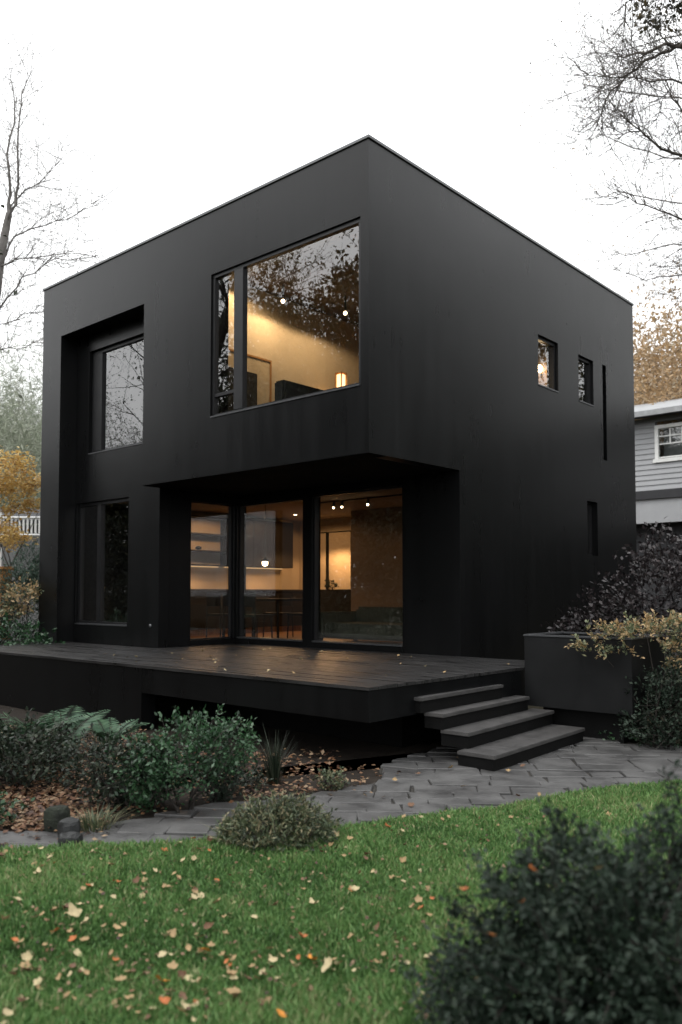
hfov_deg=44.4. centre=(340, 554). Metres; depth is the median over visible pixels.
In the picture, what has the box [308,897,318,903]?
fallen leaf
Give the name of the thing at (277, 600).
dining table
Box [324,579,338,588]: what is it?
potted plant
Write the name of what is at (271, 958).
fallen leaf
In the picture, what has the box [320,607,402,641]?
sofa
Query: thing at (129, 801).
shrub
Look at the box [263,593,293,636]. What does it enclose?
dining chair
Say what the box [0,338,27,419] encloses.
woodland tree
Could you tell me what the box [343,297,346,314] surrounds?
ceiling bulb
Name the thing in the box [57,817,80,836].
stone
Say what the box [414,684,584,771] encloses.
steps
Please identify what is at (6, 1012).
fallen leaf
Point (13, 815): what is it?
shrub
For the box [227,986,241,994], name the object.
fallen leaf
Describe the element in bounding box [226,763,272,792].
plant
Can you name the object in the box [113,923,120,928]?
fallen leaf
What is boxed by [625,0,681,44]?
leafy tree
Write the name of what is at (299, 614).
dining chair
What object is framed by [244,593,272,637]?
dining chair
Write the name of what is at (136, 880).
fallen leaf
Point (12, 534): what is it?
maple tree
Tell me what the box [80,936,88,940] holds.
fallen leaf
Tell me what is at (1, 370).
woodland tree
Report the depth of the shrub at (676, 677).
8.75 m
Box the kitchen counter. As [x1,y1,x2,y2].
[190,589,302,635]
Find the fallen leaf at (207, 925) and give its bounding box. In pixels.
[204,922,213,928]
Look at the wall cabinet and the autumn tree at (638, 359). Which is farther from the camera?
the autumn tree at (638, 359)
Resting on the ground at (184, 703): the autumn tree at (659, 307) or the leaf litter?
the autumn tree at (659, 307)
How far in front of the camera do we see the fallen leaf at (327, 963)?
3.53 m
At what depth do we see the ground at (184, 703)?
12.51 m
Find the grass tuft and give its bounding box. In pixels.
[40,803,144,832]
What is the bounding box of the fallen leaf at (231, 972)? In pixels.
[227,969,236,975]
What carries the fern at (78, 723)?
on the planting bed
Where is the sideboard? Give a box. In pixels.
[320,589,350,611]
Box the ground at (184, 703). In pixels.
[155,615,681,776]
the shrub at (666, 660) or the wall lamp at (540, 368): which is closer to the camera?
the shrub at (666, 660)
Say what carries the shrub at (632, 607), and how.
in the planter
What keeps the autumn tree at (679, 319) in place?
on the ground at (184, 703)
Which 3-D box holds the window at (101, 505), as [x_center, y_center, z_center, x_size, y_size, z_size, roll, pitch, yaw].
[-4.048,0.138,14.286,1.586,2.126,0.142,-2,-4,42]
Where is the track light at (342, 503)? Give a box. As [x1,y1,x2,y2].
[321,494,401,508]
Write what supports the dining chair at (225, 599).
on the black house at (502, 524)
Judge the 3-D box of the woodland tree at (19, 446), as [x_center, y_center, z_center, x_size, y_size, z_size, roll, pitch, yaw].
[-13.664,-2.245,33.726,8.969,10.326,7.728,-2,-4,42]
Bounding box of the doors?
[246,519,292,567]
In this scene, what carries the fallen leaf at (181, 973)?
on the lawn at (22, 952)
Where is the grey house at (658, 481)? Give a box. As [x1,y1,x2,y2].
[634,398,681,614]
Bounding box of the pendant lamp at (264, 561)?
[261,505,269,565]
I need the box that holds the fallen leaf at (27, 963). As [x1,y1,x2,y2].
[19,960,29,967]
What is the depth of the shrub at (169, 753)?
6.12 m
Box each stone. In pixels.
[43,805,69,832]
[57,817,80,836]
[58,831,82,845]
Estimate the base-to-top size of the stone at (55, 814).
0.204 m
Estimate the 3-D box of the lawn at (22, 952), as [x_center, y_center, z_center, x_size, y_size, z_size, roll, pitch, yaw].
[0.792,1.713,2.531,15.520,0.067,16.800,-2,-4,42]
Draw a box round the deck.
[0,639,524,747]
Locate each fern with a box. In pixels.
[0,705,110,762]
[0,712,87,756]
[81,717,149,750]
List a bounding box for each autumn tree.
[629,261,681,401]
[633,293,681,623]
[633,298,681,400]
[633,311,681,641]
[634,328,680,397]
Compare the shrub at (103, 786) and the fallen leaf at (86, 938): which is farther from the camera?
the shrub at (103, 786)
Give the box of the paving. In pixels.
[0,737,681,847]
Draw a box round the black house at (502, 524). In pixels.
[38,134,637,696]
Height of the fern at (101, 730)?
0.316 m
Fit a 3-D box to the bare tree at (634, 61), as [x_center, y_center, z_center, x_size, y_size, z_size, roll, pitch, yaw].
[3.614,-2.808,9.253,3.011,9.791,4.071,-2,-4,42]
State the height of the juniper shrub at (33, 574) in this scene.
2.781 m
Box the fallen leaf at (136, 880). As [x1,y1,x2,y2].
[133,876,138,882]
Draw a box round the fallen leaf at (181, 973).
[178,970,186,978]
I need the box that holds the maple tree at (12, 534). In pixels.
[0,445,40,586]
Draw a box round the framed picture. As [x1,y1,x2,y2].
[228,348,271,410]
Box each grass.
[236,730,294,784]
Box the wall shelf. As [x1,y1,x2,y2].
[191,515,226,567]
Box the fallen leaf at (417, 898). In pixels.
[414,894,422,901]
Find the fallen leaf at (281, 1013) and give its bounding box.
[277,1008,286,1016]
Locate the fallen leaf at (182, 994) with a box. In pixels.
[179,991,187,999]
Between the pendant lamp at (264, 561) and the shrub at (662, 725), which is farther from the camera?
the pendant lamp at (264, 561)
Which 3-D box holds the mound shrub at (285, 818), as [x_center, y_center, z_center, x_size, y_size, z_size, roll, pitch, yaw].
[-0.399,1.686,5.328,0.820,0.424,0.758,-2,-4,42]
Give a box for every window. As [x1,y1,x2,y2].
[75,498,128,625]
[88,335,143,454]
[190,501,231,639]
[210,218,360,417]
[237,499,302,640]
[312,486,402,646]
[538,336,558,392]
[578,356,593,406]
[587,502,591,554]
[653,422,681,462]
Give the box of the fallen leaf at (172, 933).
[167,928,175,936]
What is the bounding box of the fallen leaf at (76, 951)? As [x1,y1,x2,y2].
[73,948,81,955]
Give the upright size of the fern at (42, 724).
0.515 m
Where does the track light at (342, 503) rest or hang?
attached to the black house at (502, 524)
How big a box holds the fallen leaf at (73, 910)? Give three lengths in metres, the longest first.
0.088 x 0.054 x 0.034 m
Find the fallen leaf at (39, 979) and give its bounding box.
[33,976,42,985]
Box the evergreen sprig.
[629,759,681,1004]
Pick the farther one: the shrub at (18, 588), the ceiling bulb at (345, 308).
the shrub at (18, 588)
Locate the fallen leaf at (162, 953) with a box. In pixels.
[158,951,166,956]
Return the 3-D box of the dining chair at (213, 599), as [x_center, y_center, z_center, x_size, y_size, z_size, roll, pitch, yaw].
[-2.142,1.110,15.087,0.420,0.837,0.432,-2,-4,42]
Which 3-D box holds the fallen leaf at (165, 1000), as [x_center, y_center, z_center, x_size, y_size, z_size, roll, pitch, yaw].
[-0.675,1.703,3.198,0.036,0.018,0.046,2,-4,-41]
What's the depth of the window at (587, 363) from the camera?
14.58 m
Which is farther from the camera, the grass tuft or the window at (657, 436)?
the window at (657, 436)
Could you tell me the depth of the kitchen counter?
17.54 m
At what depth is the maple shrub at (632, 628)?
8.85 m
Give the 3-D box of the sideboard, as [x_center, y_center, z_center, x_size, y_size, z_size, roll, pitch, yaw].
[0.007,1.203,17.904,1.350,0.917,0.450,-2,-4,42]
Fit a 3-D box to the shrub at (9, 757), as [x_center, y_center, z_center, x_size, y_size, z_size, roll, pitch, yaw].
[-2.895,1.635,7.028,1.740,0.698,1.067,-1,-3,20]
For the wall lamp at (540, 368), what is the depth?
14.11 m
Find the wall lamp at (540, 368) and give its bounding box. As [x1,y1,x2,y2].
[538,365,542,374]
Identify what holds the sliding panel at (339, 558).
on the black house at (502, 524)
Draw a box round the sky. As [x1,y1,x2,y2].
[0,0,681,422]
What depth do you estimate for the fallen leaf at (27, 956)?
3.57 m
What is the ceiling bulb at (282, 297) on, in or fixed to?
hanging from the black house at (502, 524)
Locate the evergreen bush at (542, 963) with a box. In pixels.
[399,796,681,1023]
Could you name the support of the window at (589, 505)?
in the black house at (502, 524)
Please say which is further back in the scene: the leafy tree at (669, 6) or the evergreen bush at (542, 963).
the leafy tree at (669, 6)
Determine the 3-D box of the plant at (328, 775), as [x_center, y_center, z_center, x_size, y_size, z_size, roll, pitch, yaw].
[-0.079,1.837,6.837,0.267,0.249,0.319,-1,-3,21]
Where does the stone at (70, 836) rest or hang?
on the paving
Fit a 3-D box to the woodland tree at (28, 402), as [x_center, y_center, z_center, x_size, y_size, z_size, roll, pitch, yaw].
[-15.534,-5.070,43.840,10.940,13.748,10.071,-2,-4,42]
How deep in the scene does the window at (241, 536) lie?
14.32 m
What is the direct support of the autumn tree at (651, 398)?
on the ground at (184, 703)
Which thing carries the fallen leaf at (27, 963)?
on the lawn at (22, 952)
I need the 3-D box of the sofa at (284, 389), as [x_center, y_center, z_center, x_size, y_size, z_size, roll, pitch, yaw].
[-0.651,-1.913,12.947,0.850,1.198,1.491,-2,-4,42]
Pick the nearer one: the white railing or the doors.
the doors
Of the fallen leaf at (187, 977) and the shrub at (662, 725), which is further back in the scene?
the shrub at (662, 725)
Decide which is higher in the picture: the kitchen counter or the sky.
the sky
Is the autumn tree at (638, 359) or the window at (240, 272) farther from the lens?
the autumn tree at (638, 359)
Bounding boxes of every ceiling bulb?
[281,284,284,302]
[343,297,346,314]
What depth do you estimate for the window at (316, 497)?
13.13 m
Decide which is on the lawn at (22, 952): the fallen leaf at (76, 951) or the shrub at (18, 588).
the fallen leaf at (76, 951)
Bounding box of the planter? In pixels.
[523,631,664,743]
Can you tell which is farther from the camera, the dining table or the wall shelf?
the wall shelf
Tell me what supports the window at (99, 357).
in the black house at (502, 524)
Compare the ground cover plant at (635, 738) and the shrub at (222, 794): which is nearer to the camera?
the shrub at (222, 794)
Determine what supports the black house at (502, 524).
on the ground at (184, 703)
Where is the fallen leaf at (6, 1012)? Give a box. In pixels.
[3,1008,12,1015]
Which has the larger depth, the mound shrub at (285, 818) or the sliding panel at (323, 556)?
the sliding panel at (323, 556)
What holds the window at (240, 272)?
in the black house at (502, 524)
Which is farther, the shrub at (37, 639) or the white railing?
the white railing
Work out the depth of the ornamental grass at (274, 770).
7.04 m
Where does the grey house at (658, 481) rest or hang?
on the ground at (184, 703)
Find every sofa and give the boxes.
[275,380,322,400]
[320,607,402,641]
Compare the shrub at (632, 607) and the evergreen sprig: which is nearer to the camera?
the evergreen sprig
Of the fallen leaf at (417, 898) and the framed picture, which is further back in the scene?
the framed picture
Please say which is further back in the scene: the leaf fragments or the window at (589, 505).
the window at (589, 505)
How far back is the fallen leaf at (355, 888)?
4.43 m
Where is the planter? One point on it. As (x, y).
(571, 686)
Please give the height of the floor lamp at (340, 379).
1.810 m
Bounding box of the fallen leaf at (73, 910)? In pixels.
[66,902,81,916]
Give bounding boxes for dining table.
[222,598,302,637]
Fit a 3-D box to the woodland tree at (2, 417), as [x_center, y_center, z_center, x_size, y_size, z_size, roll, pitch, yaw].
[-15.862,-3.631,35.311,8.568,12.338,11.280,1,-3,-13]
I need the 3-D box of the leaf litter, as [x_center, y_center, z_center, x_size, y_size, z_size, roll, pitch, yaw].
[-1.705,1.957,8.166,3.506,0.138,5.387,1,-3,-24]
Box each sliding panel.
[320,532,327,588]
[328,530,350,588]
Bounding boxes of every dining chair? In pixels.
[206,593,227,637]
[222,593,253,636]
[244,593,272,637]
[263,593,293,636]
[287,593,302,637]
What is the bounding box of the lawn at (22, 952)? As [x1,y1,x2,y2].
[0,785,680,1023]
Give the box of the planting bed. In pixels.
[0,704,630,831]
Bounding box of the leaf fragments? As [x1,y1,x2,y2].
[0,803,650,1019]
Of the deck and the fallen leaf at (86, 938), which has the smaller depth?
the fallen leaf at (86, 938)
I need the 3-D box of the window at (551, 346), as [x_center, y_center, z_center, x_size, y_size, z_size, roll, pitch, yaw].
[3.268,-3.043,13.392,0.142,0.816,0.656,-2,-4,42]
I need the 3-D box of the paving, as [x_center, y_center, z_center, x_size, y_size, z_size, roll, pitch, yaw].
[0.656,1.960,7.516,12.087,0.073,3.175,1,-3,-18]
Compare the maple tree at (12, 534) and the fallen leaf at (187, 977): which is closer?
the fallen leaf at (187, 977)
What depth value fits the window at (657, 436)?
23.56 m
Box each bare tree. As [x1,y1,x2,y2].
[0,0,163,420]
[511,0,681,343]
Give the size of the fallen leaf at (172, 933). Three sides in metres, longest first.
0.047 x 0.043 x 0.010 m
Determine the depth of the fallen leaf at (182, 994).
3.25 m
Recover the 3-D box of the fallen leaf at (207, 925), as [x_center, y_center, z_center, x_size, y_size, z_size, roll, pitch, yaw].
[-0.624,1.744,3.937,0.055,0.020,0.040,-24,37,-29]
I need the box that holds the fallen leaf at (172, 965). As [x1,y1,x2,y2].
[167,960,177,968]
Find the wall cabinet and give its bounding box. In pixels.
[220,518,292,568]
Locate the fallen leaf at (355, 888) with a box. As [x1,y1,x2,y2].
[352,885,359,890]
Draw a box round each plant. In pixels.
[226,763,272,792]
[312,765,349,790]
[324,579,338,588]
[598,724,681,747]
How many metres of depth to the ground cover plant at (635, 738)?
8.99 m
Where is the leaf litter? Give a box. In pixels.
[0,724,400,844]
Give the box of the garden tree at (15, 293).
[0,204,27,435]
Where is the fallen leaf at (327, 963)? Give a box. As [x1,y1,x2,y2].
[321,957,331,971]
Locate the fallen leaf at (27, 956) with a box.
[21,951,32,960]
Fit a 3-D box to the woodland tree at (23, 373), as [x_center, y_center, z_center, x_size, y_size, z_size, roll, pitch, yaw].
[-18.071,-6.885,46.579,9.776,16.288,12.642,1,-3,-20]
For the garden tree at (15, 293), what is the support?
on the ground at (184, 703)
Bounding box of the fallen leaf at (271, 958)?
[268,954,277,961]
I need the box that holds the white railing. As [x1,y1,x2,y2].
[0,512,39,565]
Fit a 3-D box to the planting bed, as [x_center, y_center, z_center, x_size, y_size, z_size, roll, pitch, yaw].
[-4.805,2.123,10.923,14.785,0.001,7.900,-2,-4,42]
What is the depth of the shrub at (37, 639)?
14.21 m
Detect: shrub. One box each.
[0,536,39,641]
[0,577,43,640]
[0,612,65,645]
[0,705,91,790]
[0,790,34,825]
[44,722,155,810]
[104,703,261,812]
[110,742,178,812]
[181,747,244,804]
[208,785,344,855]
[541,517,681,706]
[564,609,681,744]
[613,662,681,750]
[642,653,681,745]
[657,634,681,710]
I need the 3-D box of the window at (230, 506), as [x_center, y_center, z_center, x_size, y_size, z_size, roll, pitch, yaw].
[-2.209,0.271,14.028,0.080,2.276,0.931,-2,-4,42]
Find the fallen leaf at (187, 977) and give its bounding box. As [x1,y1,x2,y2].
[183,974,192,980]
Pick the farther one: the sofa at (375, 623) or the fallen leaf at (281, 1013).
the sofa at (375, 623)
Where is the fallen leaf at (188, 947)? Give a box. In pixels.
[185,944,191,950]
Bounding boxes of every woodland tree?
[0,294,42,460]
[0,304,42,473]
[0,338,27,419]
[0,338,41,524]
[0,344,42,475]
[0,365,41,505]
[0,378,41,524]
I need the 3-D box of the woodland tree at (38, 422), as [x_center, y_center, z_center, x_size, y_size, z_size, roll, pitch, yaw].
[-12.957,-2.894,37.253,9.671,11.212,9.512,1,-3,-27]
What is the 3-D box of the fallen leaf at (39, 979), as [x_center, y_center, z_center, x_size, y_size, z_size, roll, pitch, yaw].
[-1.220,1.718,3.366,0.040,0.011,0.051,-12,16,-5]
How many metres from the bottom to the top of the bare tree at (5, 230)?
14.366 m
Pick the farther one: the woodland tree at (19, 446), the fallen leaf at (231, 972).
the woodland tree at (19, 446)
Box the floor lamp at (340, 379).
[335,372,346,387]
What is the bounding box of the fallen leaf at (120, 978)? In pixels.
[113,975,126,980]
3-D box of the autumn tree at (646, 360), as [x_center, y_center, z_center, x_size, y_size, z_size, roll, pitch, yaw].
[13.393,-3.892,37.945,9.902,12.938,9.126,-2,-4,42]
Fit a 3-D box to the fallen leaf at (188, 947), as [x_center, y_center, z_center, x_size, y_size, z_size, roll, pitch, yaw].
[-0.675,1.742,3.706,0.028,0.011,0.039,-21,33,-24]
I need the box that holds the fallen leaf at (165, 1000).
[159,997,170,1003]

